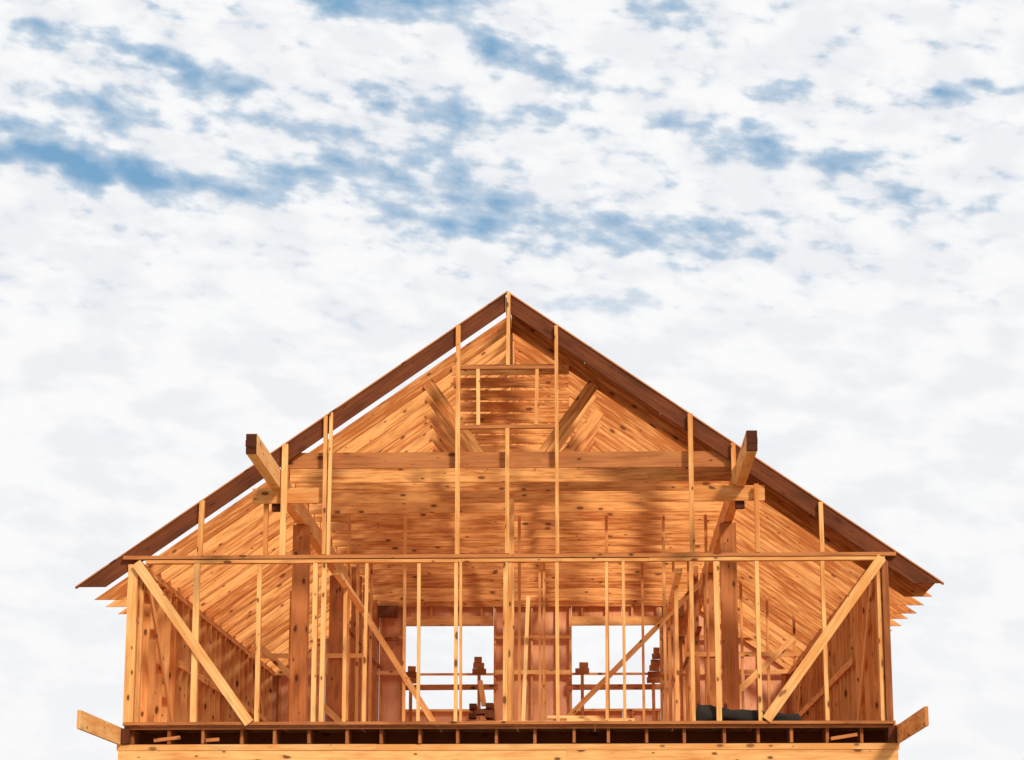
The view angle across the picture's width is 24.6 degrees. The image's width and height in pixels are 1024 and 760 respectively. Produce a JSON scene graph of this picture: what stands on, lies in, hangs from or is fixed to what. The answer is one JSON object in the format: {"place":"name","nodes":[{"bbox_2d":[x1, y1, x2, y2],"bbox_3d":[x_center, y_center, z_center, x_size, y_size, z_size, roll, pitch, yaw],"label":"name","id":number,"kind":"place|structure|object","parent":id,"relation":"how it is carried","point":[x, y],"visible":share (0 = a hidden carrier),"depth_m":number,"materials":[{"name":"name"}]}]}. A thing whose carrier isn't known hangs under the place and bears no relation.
{"place":"outdoors","nodes":[
{"label":"outdoors","id":0,"kind":"place"},
{"bbox_2d":[0,0,1023,759],"label":"sky","id":1,"kind":"structure","parent":0,"point":[799,224],"materials":[{"name":"white"}]},
{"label":"lower storey","id":2,"kind":"object","parent":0,"visible":0},
{"bbox_2d":[117,743,899,759],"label":"rim beam","id":3,"kind":"structure","parent":2,"relation":"on","point":[788,751],"depth_m":35.63,"materials":[{"name":"brown wood"}]},
{"bbox_2d":[124,724,897,744],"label":"floor deck","id":4,"kind":"structure","parent":2,"relation":"on","point":[544,734],"depth_m":36.37,"materials":[{"name":"brown wood"}]},
{"bbox_2d":[406,666,416,720],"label":"timber cribbing","id":5,"kind":"object","parent":4,"relation":"on","point":[411,673],"visible":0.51,"depth_m":51.79,"materials":[{"name":"brown wood"}]},
{"bbox_2d":[472,657,485,719],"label":"timber cribbing","id":6,"kind":"object","parent":4,"relation":"on","point":[479,665],"visible":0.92,"depth_m":51.78,"materials":[{"name":"brown wood"}]},
{"bbox_2d":[466,680,502,720],"bbox_3d":[-0.556,5.146,37.138,0.865,0.809,0.640,0,-13,2],"label":"scrap lumber stack","id":7,"kind":"object","parent":4,"relation":"on","point":[488,712],"visible":0.62,"depth_m":36.97,"materials":[{"name":"brown wood"}]},
{"bbox_2d":[245,430,757,725],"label":"purlin beams","id":8,"kind":"structure","parent":4,"relation":"on","point":[307,531],"depth_m":39.54,"materials":[{"name":"brown wood"}]},
{"bbox_2d":[281,451,731,606],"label":"collar ties","id":9,"kind":"object","parent":8,"relation":"on","point":[634,496],"visible":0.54,"depth_m":41.52,"materials":[{"name":"brown wood"}]},
{"bbox_2d":[423,328,603,471],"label":"truss webs","id":10,"kind":"object","parent":9,"relation":"on","point":[440,415],"visible":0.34,"depth_m":40.06,"materials":[{"name":"brown wood"}]},
{"bbox_2d":[75,291,943,588],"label":"barge rafters","id":11,"kind":"object","parent":8,"relation":"attached to","point":[603,365],"visible":1,"depth_m":36.78,"materials":[{"name":"brown wood"}]},
{"bbox_2d":[76,706,928,744],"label":"ledger planks","id":12,"kind":"object","parent":4,"relation":"attached to","point":[911,725],"visible":1,"depth_m":34.38,"materials":[{"name":"brown wood"}]},
{"bbox_2d":[122,555,895,725],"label":"front wall studs","id":13,"kind":"object","parent":4,"relation":"on","point":[136,570],"visible":1,"depth_m":35.94,"materials":[{"name":"brown wood"}]},
{"bbox_2d":[123,552,895,564],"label":"top plates","id":14,"kind":"object","parent":13,"relation":"on","point":[498,558],"visible":1,"depth_m":36.25,"materials":[{"name":"brown wood"}]},
{"bbox_2d":[197,292,824,554],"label":"gable studs","id":15,"kind":"object","parent":14,"relation":"on","point":[284,495],"visible":1,"depth_m":36.62,"materials":[{"name":"brown wood"}]},
{"bbox_2d":[124,562,893,742],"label":"side walls","id":16,"kind":"structure","parent":4,"relation":"on","point":[853,668],"depth_m":40.47,"materials":[{"name":"brown wood"}]},
{"bbox_2d":[94,297,931,671],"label":"rafters","id":17,"kind":"object","parent":16,"relation":"on","point":[398,421],"visible":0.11,"depth_m":40.13,"materials":[{"name":"brown wood"}]},
{"bbox_2d":[511,314,934,591],"bbox_3d":[3.261,1.006,37.406,6.602,4.637,1.250,0,-13,2],"label":"roof sheathing","id":18,"kind":"object","parent":17,"relation":"on","point":[925,587],"visible":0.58,"depth_m":38.00,"materials":[{"name":"brown wood"}]},
{"bbox_2d":[248,494,799,731],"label":"interior partitions","id":19,"kind":"object","parent":4,"relation":"on","point":[354,630],"visible":0.62,"depth_m":44.79,"materials":[{"name":"brown wood"}]},
{"bbox_2d":[271,604,792,725],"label":"back wall","id":20,"kind":"structure","parent":4,"relation":"on","point":[389,677],"depth_m":52.21,"materials":[{"name":"brown wood"}]},
{"bbox_2d":[575,662,588,715],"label":"timber cribbing","id":21,"kind":"object","parent":4,"relation":"on","point":[582,669],"visible":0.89,"depth_m":51.70,"materials":[{"name":"brown wood"}]},
{"bbox_2d":[547,715,634,720],"bbox_3d":[0.819,5.265,36.380,2.153,0.150,0.351,0,-13,0],"label":"plank pile","id":22,"kind":"object","parent":4,"relation":"on","point":[582,718],"visible":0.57,"depth_m":36.30,"materials":[{"name":"brown wood"}]},
{"bbox_2d":[647,647,659,720],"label":"timber cribbing","id":23,"kind":"object","parent":4,"relation":"on","point":[653,677],"visible":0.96,"depth_m":51.65,"materials":[{"name":"brown wood"}]},
{"bbox_2d":[696,704,801,720],"bbox_3d":[3.598,5.099,35.859,1.620,0.294,0.317,0,-13,2],"label":"rolled tarp","id":24,"kind":"object","parent":4,"relation":"on","point":[705,712],"visible":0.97,"depth_m":35.75,"materials":[{"name":"black plastic"}]}
]}

